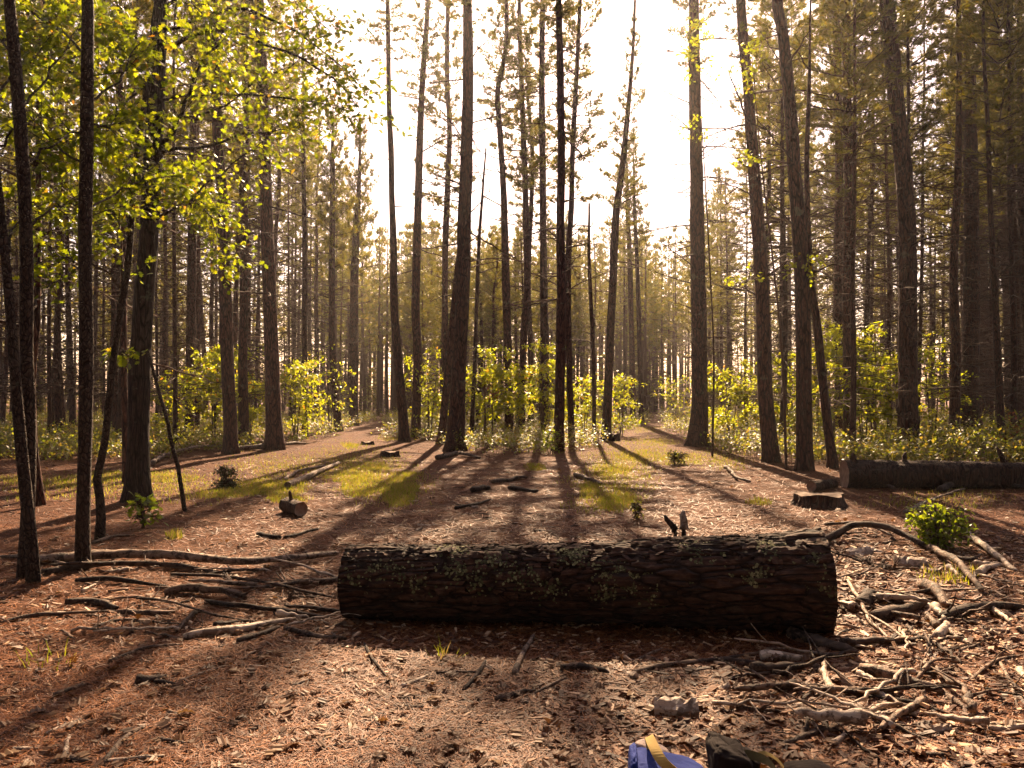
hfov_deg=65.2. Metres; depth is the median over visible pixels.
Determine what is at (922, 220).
pine tree
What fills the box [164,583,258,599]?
fallen branch
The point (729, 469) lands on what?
fallen branch
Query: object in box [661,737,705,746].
loose stick
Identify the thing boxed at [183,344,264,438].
oak bush
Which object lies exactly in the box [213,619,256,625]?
fallen branch
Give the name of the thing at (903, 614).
broken branch
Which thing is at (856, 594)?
fallen branch
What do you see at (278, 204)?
pine tree
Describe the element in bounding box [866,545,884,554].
split wood
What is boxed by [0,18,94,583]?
oak sapling
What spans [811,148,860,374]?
pine tree
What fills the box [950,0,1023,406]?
pine tree
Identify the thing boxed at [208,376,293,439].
oak bush
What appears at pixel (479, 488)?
fallen branch
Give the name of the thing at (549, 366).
oak bush
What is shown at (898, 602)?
split wood
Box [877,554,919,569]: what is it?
broken branch
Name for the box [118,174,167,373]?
pine tree
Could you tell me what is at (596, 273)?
pine tree
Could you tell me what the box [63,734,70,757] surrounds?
loose stick
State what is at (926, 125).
pine tree
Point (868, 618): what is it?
fallen branch
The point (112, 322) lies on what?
pine tree
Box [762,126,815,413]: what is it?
pine tree
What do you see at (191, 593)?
loose stick
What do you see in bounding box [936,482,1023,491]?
fallen branch
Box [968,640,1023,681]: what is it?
fallen branch
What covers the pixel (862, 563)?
broken branch
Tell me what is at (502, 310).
pine tree
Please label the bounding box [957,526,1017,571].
fallen branch
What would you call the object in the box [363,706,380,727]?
loose stick
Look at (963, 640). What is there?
fallen branch
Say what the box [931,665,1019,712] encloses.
broken branch
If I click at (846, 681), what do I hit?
broken branch
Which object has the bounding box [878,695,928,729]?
broken branch
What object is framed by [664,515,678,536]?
broken stake
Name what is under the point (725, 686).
split wood
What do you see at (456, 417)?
pine tree
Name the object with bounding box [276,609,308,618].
broken branch
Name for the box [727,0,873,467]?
pine tree
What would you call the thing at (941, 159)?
pine tree
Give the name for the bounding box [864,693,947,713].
fallen branch
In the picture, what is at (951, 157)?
pine tree
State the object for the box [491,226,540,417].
pine tree
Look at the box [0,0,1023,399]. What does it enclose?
sky
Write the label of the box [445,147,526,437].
dead tree
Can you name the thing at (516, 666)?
fallen branch
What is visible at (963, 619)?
broken branch
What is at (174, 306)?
pine tree
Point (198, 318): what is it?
pine tree
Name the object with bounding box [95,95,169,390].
pine tree
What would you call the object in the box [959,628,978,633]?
broken branch
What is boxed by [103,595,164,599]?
loose stick
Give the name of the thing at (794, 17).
pine tree
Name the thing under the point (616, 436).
tree stump
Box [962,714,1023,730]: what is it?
broken branch
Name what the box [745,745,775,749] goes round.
loose stick
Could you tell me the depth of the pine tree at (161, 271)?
50.59 m
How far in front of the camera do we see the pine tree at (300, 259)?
48.73 m
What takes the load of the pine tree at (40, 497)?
on the ground at (366, 431)
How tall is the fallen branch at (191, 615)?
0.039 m
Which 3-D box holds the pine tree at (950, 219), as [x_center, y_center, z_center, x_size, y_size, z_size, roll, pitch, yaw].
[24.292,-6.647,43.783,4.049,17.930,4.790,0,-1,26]
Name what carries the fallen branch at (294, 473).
on the ground at (366, 431)
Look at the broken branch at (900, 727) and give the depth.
3.53 m
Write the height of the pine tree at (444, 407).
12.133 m
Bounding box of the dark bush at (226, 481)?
[211,465,244,488]
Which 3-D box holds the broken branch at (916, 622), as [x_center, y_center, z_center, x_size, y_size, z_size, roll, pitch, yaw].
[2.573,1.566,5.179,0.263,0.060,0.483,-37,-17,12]
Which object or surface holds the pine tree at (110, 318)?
on the ground at (366, 431)
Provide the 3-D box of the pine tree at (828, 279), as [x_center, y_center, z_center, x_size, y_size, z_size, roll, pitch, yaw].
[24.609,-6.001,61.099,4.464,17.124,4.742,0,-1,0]
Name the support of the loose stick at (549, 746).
on the ground at (366, 431)
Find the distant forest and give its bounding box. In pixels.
[0,165,1021,418]
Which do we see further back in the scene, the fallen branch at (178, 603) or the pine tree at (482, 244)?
the pine tree at (482, 244)
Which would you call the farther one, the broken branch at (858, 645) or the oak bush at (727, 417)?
the oak bush at (727, 417)
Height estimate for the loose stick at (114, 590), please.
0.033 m
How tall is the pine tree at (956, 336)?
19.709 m
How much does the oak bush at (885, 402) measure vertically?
4.236 m
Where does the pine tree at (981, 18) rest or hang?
on the ground at (366, 431)
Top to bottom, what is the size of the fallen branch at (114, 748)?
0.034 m
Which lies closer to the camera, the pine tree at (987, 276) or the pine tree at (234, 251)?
the pine tree at (987, 276)
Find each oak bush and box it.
[150,364,219,439]
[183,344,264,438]
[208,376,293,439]
[280,357,327,440]
[301,341,356,431]
[403,346,448,436]
[424,366,470,411]
[434,344,525,433]
[478,358,550,436]
[504,337,574,431]
[550,373,618,436]
[597,370,649,435]
[650,375,691,420]
[707,361,775,442]
[740,348,845,445]
[787,316,897,432]
[818,352,897,440]
[829,317,941,434]
[918,322,980,430]
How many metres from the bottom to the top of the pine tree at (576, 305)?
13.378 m
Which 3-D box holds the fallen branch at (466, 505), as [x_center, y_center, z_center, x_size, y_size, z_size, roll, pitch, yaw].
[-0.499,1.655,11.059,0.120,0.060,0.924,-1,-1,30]
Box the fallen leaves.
[0,448,1023,767]
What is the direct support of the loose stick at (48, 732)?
on the ground at (366, 431)
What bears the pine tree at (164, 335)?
on the ground at (366, 431)
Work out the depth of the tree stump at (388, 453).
20.11 m
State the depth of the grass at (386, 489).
13.52 m
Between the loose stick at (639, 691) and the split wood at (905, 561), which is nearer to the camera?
the loose stick at (639, 691)
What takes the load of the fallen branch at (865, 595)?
on the wood chips
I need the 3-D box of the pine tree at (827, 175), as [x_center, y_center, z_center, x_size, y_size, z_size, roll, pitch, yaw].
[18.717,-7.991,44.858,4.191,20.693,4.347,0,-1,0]
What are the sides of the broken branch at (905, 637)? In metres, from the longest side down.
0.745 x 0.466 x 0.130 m
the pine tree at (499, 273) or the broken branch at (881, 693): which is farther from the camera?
the pine tree at (499, 273)
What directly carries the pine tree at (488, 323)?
on the ground at (366, 431)
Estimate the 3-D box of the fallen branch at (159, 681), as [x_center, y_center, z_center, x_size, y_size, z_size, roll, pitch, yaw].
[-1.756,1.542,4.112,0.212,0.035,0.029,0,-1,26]
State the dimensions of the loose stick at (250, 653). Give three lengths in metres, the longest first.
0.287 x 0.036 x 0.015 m
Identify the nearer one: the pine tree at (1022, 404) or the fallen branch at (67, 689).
the fallen branch at (67, 689)
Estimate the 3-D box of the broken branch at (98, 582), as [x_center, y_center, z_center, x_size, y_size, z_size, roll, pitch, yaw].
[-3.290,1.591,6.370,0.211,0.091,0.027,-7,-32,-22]
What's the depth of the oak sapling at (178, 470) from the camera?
10.46 m
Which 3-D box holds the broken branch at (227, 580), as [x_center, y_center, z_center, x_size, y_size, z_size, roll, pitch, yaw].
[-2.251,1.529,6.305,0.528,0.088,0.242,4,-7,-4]
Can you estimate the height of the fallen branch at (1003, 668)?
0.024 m
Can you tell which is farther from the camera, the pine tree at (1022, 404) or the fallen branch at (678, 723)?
the pine tree at (1022, 404)
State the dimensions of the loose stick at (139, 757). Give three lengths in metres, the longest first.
0.245 x 0.040 x 0.026 m
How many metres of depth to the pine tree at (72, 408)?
35.30 m
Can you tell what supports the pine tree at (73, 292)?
on the ground at (366, 431)
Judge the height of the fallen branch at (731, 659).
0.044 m
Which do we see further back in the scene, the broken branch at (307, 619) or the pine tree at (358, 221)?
the pine tree at (358, 221)
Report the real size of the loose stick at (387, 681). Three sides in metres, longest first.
0.320 x 0.040 x 0.016 m
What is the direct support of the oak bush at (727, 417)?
on the ground at (366, 431)
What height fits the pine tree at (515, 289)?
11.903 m
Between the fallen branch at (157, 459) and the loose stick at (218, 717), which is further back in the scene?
the fallen branch at (157, 459)
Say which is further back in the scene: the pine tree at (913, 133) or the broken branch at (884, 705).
the pine tree at (913, 133)
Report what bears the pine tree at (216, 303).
on the ground at (366, 431)
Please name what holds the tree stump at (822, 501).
on the ground at (366, 431)
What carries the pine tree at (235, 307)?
on the ground at (366, 431)
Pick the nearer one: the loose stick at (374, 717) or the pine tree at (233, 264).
the loose stick at (374, 717)
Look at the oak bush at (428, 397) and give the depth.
29.88 m
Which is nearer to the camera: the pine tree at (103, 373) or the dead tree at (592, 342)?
the dead tree at (592, 342)
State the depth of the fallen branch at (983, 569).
6.83 m
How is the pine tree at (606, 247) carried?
on the ground at (366, 431)
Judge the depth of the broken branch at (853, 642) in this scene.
4.72 m
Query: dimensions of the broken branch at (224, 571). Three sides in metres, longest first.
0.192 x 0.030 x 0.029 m
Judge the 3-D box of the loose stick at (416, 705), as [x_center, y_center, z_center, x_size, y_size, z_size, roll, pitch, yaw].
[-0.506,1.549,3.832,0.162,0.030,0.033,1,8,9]
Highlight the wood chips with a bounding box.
[0,448,1023,767]
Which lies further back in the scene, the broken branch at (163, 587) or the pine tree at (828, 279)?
the pine tree at (828, 279)
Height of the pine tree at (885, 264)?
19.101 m
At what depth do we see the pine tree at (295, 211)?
42.08 m
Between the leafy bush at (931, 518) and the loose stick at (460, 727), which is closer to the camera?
the loose stick at (460, 727)
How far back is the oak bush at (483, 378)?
29.88 m
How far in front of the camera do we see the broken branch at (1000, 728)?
3.54 m
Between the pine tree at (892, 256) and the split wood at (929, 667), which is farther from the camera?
the pine tree at (892, 256)
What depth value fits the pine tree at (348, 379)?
59.79 m
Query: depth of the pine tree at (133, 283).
47.42 m
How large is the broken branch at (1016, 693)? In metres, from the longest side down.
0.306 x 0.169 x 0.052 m
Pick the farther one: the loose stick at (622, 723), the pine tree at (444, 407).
the pine tree at (444, 407)
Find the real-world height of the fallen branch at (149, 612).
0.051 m
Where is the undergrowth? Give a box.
[0,402,1023,463]
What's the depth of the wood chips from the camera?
4.46 m
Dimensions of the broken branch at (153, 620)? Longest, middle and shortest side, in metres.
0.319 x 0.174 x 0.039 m
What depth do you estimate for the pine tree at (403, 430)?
26.91 m
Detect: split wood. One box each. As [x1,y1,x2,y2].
[520,698,529,702]
[625,671,638,677]
[652,696,698,716]
[717,682,730,688]
[844,546,873,555]
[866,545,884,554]
[872,593,904,604]
[874,710,892,715]
[893,554,930,567]
[911,720,931,725]
[919,661,933,670]
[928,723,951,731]
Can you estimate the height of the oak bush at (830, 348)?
4.176 m
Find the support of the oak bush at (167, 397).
on the ground at (366, 431)
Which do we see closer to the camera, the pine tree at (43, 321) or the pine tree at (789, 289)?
the pine tree at (789, 289)
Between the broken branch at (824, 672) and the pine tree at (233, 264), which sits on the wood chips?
the broken branch at (824, 672)
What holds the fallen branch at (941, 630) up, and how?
on the wood chips
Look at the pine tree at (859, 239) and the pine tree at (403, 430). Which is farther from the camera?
the pine tree at (859, 239)
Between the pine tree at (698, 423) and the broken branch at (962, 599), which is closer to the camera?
the broken branch at (962, 599)
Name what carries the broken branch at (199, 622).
on the ground at (366, 431)
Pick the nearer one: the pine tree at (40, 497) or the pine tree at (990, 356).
the pine tree at (40, 497)
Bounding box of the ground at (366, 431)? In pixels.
[0,399,1023,767]
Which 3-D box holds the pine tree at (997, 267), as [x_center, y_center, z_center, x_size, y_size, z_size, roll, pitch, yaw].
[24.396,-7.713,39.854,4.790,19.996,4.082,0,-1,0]
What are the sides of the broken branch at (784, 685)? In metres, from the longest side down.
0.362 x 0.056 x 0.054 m
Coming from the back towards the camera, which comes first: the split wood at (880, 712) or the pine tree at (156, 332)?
the pine tree at (156, 332)
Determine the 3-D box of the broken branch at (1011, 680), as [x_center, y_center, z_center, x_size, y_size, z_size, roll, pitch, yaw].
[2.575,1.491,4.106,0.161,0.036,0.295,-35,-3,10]
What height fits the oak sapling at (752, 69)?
8.999 m
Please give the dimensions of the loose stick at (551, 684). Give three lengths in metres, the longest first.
0.432 x 0.032 x 0.020 m
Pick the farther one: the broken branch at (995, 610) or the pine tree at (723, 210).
the pine tree at (723, 210)
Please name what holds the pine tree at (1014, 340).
on the ground at (366, 431)
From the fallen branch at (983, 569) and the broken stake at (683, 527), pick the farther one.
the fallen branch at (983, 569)
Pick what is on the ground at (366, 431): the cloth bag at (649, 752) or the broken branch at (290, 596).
the broken branch at (290, 596)
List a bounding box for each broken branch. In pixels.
[49,559,114,565]
[70,597,159,632]
[84,578,110,584]
[85,609,119,617]
[92,619,180,631]
[105,567,129,572]
[130,616,174,625]
[151,618,180,629]
[155,581,189,588]
[186,612,208,629]
[188,572,257,586]
[195,564,270,571]
[209,569,230,573]
[231,568,258,571]
[243,572,318,588]
[247,567,309,589]
[274,548,335,576]
[275,588,316,598]
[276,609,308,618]
[283,604,339,612]
[286,611,360,625]
[287,576,337,584]
[712,684,849,738]
[714,656,771,676]
[734,623,821,655]
[734,679,800,690]
[736,701,796,714]
[744,666,775,682]
[749,661,812,671]
[772,626,861,675]
[776,687,836,734]
[783,725,826,742]
[786,671,895,728]
[793,659,893,694]
[794,707,867,726]
[801,668,915,709]
[810,646,848,654]
[820,660,836,694]
[828,540,870,564]
[832,718,879,759]
[836,623,864,628]
[837,561,876,578]
[837,586,848,591]
[838,597,920,620]
[838,600,857,611]
[839,636,901,646]
[842,659,961,695]
[845,553,879,566]
[851,547,870,558]
[852,704,945,749]
[854,644,869,647]
[856,670,876,681]
[859,557,890,567]
[865,701,902,711]
[870,585,943,603]
[872,627,917,650]
[873,687,898,701]
[876,592,930,602]
[876,657,902,661]
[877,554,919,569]
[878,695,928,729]
[880,558,885,571]
[881,635,925,643]
[892,666,947,675]
[900,624,933,644]
[914,613,929,629]
[917,634,938,665]
[918,565,941,574]
[924,601,977,624]
[924,611,941,628]
[924,711,989,724]
[928,634,965,638]
[930,601,946,620]
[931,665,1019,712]
[932,639,985,664]
[937,555,978,561]
[937,594,1013,621]
[945,563,959,575]
[948,627,959,638]
[949,595,987,602]
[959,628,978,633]
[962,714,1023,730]
[971,571,1012,581]
[972,560,997,568]
[973,626,1010,635]
[982,674,1023,692]
[985,687,1023,697]
[987,579,1019,602]
[987,723,1023,731]
[991,606,1010,622]
[993,667,1023,692]
[1014,666,1023,678]
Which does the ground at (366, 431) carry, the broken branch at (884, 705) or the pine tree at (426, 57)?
the pine tree at (426, 57)
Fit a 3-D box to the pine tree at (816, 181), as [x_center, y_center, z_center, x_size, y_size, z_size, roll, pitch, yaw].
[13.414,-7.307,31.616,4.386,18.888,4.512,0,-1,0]
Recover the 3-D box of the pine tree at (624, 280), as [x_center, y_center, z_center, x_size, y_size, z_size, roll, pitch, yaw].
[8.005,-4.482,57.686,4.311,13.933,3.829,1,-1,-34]
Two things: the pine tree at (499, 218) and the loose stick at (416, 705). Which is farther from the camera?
the pine tree at (499, 218)
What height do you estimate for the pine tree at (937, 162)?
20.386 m
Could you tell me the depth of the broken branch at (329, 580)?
6.33 m
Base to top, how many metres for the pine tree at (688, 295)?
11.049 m
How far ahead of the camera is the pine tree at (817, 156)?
41.57 m
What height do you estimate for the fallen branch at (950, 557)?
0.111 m
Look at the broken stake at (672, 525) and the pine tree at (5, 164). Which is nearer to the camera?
the broken stake at (672, 525)
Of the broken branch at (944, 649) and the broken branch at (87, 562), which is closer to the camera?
the broken branch at (944, 649)
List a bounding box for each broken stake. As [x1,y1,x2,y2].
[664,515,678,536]
[679,510,688,535]
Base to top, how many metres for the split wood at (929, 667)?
0.049 m
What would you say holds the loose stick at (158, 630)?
on the ground at (366, 431)
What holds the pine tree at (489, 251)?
on the ground at (366, 431)
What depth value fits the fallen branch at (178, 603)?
5.61 m
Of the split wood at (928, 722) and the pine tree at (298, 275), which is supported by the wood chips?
the split wood at (928, 722)
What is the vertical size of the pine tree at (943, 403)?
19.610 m
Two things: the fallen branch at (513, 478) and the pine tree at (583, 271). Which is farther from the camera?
the pine tree at (583, 271)
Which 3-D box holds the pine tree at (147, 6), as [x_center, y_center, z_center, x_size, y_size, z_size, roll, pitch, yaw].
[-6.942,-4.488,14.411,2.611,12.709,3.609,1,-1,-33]
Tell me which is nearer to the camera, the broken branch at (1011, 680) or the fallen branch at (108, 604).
the broken branch at (1011, 680)
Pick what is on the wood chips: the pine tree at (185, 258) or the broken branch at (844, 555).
the broken branch at (844, 555)
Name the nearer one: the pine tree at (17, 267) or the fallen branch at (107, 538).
the fallen branch at (107, 538)
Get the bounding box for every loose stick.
[12,746,62,752]
[44,717,87,735]
[53,627,74,639]
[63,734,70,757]
[65,718,82,731]
[81,583,98,591]
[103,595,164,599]
[107,754,164,762]
[108,588,127,592]
[137,623,203,635]
[145,630,182,640]
[166,709,186,716]
[183,592,203,594]
[216,716,240,720]
[232,650,256,664]
[239,664,268,667]
[290,678,308,686]
[305,744,335,752]
[322,721,331,753]
[341,671,359,680]
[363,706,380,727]
[364,678,394,692]
[389,704,423,710]
[436,670,498,674]
[437,725,467,728]
[514,676,566,703]
[537,734,552,748]
[577,706,600,714]
[593,720,639,729]
[624,730,652,734]
[631,686,643,696]
[638,669,668,673]
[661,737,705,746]
[684,725,691,735]
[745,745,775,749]
[760,729,783,732]
[890,618,904,622]
[896,750,944,757]
[927,758,959,762]
[957,642,980,649]
[959,754,964,767]
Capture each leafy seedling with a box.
[125,491,168,527]
[483,380,500,433]
[538,429,559,454]
[627,499,644,518]
[665,450,691,465]
[999,412,1023,457]
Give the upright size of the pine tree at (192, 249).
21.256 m
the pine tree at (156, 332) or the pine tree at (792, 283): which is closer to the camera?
the pine tree at (156, 332)
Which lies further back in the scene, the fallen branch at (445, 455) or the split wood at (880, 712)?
the fallen branch at (445, 455)
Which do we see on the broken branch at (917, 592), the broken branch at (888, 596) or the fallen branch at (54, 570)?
the broken branch at (888, 596)
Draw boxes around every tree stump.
[360,441,374,444]
[379,450,400,456]
[609,433,620,440]
[790,490,847,509]
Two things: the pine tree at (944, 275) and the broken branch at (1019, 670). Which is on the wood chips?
the broken branch at (1019, 670)
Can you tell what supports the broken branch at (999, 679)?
on the ground at (366, 431)
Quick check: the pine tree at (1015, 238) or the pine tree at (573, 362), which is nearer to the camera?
the pine tree at (1015, 238)
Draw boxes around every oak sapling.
[0,0,168,578]
[0,0,203,570]
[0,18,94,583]
[64,47,156,539]
[147,350,192,511]
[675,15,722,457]
[724,27,828,469]
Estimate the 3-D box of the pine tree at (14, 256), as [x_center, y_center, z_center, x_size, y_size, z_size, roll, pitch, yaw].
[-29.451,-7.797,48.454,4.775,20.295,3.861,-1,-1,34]
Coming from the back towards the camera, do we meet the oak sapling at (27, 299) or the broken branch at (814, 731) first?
the oak sapling at (27, 299)
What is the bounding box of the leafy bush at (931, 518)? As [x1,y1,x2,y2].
[904,498,977,548]
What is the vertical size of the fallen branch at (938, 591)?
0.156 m
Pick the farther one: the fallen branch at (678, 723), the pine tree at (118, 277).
the pine tree at (118, 277)
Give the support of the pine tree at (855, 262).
on the ground at (366, 431)
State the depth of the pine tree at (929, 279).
55.44 m
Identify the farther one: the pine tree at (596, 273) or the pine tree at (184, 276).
the pine tree at (184, 276)
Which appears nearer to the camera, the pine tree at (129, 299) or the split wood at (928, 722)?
the split wood at (928, 722)
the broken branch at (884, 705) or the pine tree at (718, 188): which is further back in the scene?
the pine tree at (718, 188)
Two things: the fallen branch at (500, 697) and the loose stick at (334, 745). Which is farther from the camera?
the fallen branch at (500, 697)
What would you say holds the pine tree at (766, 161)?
on the ground at (366, 431)
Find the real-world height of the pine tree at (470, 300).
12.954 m
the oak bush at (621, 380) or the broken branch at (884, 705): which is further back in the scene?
the oak bush at (621, 380)
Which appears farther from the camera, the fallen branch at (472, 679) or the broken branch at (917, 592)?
the broken branch at (917, 592)
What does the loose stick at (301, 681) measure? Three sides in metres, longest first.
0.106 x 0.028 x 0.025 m
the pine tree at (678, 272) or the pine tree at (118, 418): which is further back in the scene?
the pine tree at (678, 272)
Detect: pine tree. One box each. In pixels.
[0,0,94,409]
[0,0,107,433]
[0,0,132,505]
[0,1,107,436]
[0,2,100,432]
[0,4,40,386]
[0,7,75,401]
[0,54,46,426]
[0,68,66,397]
[0,116,46,398]
[0,137,19,405]
[0,140,54,397]
[0,181,40,417]
[8,192,75,411]
[18,71,109,424]
[36,0,112,429]
[40,184,110,399]
[40,207,65,415]
[41,183,78,414]
[42,0,181,435]
[43,54,132,402]
[46,0,210,482]
[48,0,178,440]
[52,72,110,391]
[60,165,127,417]
[65,58,161,426]
[94,137,152,393]
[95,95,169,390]
[100,97,162,379]
[100,163,170,379]
[110,132,182,387]
[114,0,255,442]
[114,7,215,428]
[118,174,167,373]
[127,0,237,437]
[130,159,185,416]
[131,90,216,420]
[150,23,241,431]
[150,45,239,408]
[153,195,186,385]
[154,164,214,398]
[158,0,314,453]
[159,0,301,402]
[159,152,217,399]
[160,145,208,396]
[168,100,219,420]
[177,87,240,420]
[183,2,308,443]
[183,13,294,429]
[200,0,315,449]
[200,183,238,402]
[204,132,254,385]
[208,142,262,405]
[214,25,292,420]
[227,98,293,416]
[241,0,322,397]
[249,0,350,437]
[250,115,313,400]
[253,63,329,422]
[264,133,324,413]
[277,91,374,431]
[277,124,349,422]
[277,156,323,413]
[278,137,344,417]
[283,140,344,413]
[313,171,369,400]
[325,112,387,425]
[328,169,375,414]
[356,0,420,441]
[368,229,439,402]
[372,0,481,436]
[388,233,467,409]
[405,237,449,419]
[408,213,440,417]
[408,219,448,413]
[412,0,482,423]
[412,0,533,451]
[426,215,488,411]
[431,251,516,443]
[439,229,519,417]
[449,225,489,417]
[465,227,532,426]
[465,238,519,424]
[467,226,500,409]
[468,229,519,420]
[471,231,502,416]
[474,0,548,431]
[475,0,557,428]
[479,222,518,390]
[483,0,591,431]
[483,219,539,421]
[484,217,514,415]
[490,0,603,450]
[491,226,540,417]
[497,63,556,426]
[498,210,555,408]
[511,237,540,403]
[526,202,581,404]
[531,229,575,412]
[533,0,616,440]
[548,209,590,409]
[550,238,586,386]
[571,227,605,409]
[571,242,603,414]
[574,229,623,421]
[587,215,635,398]
[593,0,660,440]
[600,227,653,412]
[603,124,648,421]
[611,129,653,423]
[625,0,764,446]
[654,223,730,412]
[662,210,724,403]
[666,190,742,420]
[672,205,725,400]
[683,0,858,462]
[686,174,737,393]
[700,2,833,418]
[706,169,747,411]
[707,168,753,412]
[708,119,777,424]
[713,0,856,449]
[715,0,871,406]
[725,0,848,471]
[726,33,799,392]
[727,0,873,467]
[742,32,834,391]
[752,0,834,389]
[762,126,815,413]
[770,111,833,398]
[771,180,824,395]
[774,0,917,446]
[777,0,950,454]
[786,158,833,401]
[787,1,874,437]
[790,154,833,414]
[794,90,864,399]
[799,0,894,398]
[810,94,883,392]
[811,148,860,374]
[817,0,901,430]
[817,214,856,396]
[818,0,949,438]
[819,0,976,454]
[820,44,915,428]
[824,102,882,382]
[826,171,878,327]
[835,0,987,408]
[855,154,895,386]
[855,165,883,343]
[857,135,929,410]
[858,0,962,422]
[859,11,946,420]
[863,182,896,386]
[864,69,936,399]
[872,0,1023,434]
[873,103,941,401]
[873,195,918,411]
[894,163,948,417]
[896,144,948,407]
[913,1,1023,431]
[917,0,1023,450]
[917,161,959,414]
[918,10,1016,406]
[919,0,1023,450]
[919,76,985,398]
[922,104,986,402]
[924,29,997,361]
[924,196,960,401]
[925,19,1015,400]
[928,0,1006,438]
[940,35,1023,427]
[942,67,1021,426]
[944,142,997,420]
[948,0,1023,442]
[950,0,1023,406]
[979,17,1015,423]
[980,2,1023,395]
[980,2,1023,424]
[981,152,1016,389]
[985,141,1023,380]
[988,153,1002,395]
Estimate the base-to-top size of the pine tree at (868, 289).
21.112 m
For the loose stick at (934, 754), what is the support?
on the wood chips
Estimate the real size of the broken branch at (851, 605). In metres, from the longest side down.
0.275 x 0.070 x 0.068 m
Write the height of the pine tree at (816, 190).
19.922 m
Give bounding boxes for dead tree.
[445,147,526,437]
[544,203,598,439]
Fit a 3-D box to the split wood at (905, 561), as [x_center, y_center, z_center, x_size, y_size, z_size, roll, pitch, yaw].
[3.529,1.569,7.067,0.296,0.090,0.176,5,8,8]
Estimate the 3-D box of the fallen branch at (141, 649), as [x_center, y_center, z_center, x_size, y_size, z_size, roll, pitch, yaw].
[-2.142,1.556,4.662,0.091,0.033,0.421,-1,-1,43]
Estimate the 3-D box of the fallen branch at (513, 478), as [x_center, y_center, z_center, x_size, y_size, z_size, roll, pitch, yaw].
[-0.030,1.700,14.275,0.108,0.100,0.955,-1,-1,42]
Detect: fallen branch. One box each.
[0,554,61,562]
[0,610,116,622]
[41,555,214,574]
[53,683,85,696]
[64,597,119,609]
[66,754,91,763]
[75,568,167,586]
[91,534,134,543]
[92,618,142,627]
[102,726,143,766]
[108,643,182,662]
[116,608,175,614]
[134,674,166,684]
[136,585,241,619]
[151,445,221,464]
[154,678,184,687]
[157,736,185,744]
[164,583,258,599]
[170,572,336,598]
[175,610,198,632]
[175,665,229,681]
[183,617,295,639]
[204,599,332,618]
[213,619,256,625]
[236,625,279,642]
[239,441,305,450]
[256,528,319,538]
[280,460,329,480]
[283,625,346,639]
[325,620,395,628]
[347,710,353,740]
[358,741,383,766]
[363,642,387,677]
[401,674,427,686]
[435,451,480,459]
[454,499,490,509]
[462,659,485,691]
[470,484,490,492]
[491,476,526,482]
[494,689,535,701]
[507,485,538,492]
[512,634,534,674]
[560,662,609,672]
[573,472,601,483]
[632,648,661,663]
[633,651,759,672]
[671,720,686,727]
[718,657,761,664]
[723,465,750,482]
[759,649,806,661]
[784,669,801,677]
[786,626,856,652]
[801,680,822,699]
[803,703,829,728]
[813,663,821,674]
[824,521,893,536]
[825,521,926,547]
[826,722,848,731]
[831,732,846,745]
[846,579,913,645]
[854,588,875,605]
[858,663,943,693]
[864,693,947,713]
[865,609,886,636]
[870,600,927,621]
[902,488,964,512]
[916,578,986,606]
[916,648,962,678]
[926,544,983,590]
[932,620,950,639]
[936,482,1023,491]
[938,593,1023,619]
[942,688,967,709]
[948,633,980,647]
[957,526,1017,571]
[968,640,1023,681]
[975,562,1003,573]
[998,660,1018,707]
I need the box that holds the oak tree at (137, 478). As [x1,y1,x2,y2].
[2,0,416,502]
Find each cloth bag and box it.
[628,734,703,767]
[705,731,829,767]
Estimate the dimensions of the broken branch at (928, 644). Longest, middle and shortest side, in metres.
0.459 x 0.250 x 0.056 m
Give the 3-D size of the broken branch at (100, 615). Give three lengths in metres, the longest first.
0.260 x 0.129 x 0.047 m
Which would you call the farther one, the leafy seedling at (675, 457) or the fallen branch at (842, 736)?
the leafy seedling at (675, 457)
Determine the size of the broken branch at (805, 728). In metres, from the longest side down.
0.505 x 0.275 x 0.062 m
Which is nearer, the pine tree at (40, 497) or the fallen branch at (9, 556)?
the fallen branch at (9, 556)
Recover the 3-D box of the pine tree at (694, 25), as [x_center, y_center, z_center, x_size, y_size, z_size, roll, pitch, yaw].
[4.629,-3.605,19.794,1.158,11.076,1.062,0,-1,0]
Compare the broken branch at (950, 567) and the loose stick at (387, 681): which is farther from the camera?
the broken branch at (950, 567)
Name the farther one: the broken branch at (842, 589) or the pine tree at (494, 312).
the pine tree at (494, 312)
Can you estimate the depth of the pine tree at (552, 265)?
44.99 m
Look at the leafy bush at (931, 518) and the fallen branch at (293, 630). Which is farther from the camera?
the leafy bush at (931, 518)
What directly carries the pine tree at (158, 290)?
on the ground at (366, 431)
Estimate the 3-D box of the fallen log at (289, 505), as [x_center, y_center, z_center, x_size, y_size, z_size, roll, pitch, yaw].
[-2.766,1.498,10.117,0.207,0.312,0.504,1,-1,-35]
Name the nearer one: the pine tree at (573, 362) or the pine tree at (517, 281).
the pine tree at (517, 281)
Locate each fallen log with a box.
[279,490,307,515]
[284,461,340,488]
[337,526,837,634]
[806,479,837,491]
[839,447,1023,488]
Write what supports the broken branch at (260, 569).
on the ground at (366, 431)
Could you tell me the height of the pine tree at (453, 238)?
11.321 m
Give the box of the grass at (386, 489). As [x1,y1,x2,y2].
[0,426,1018,670]
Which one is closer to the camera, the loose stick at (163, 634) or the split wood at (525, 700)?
the split wood at (525, 700)
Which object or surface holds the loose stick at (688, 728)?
on the wood chips
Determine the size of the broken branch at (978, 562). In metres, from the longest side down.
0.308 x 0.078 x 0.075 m
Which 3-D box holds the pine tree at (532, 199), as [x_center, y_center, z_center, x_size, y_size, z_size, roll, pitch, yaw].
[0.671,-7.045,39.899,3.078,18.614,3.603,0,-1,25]

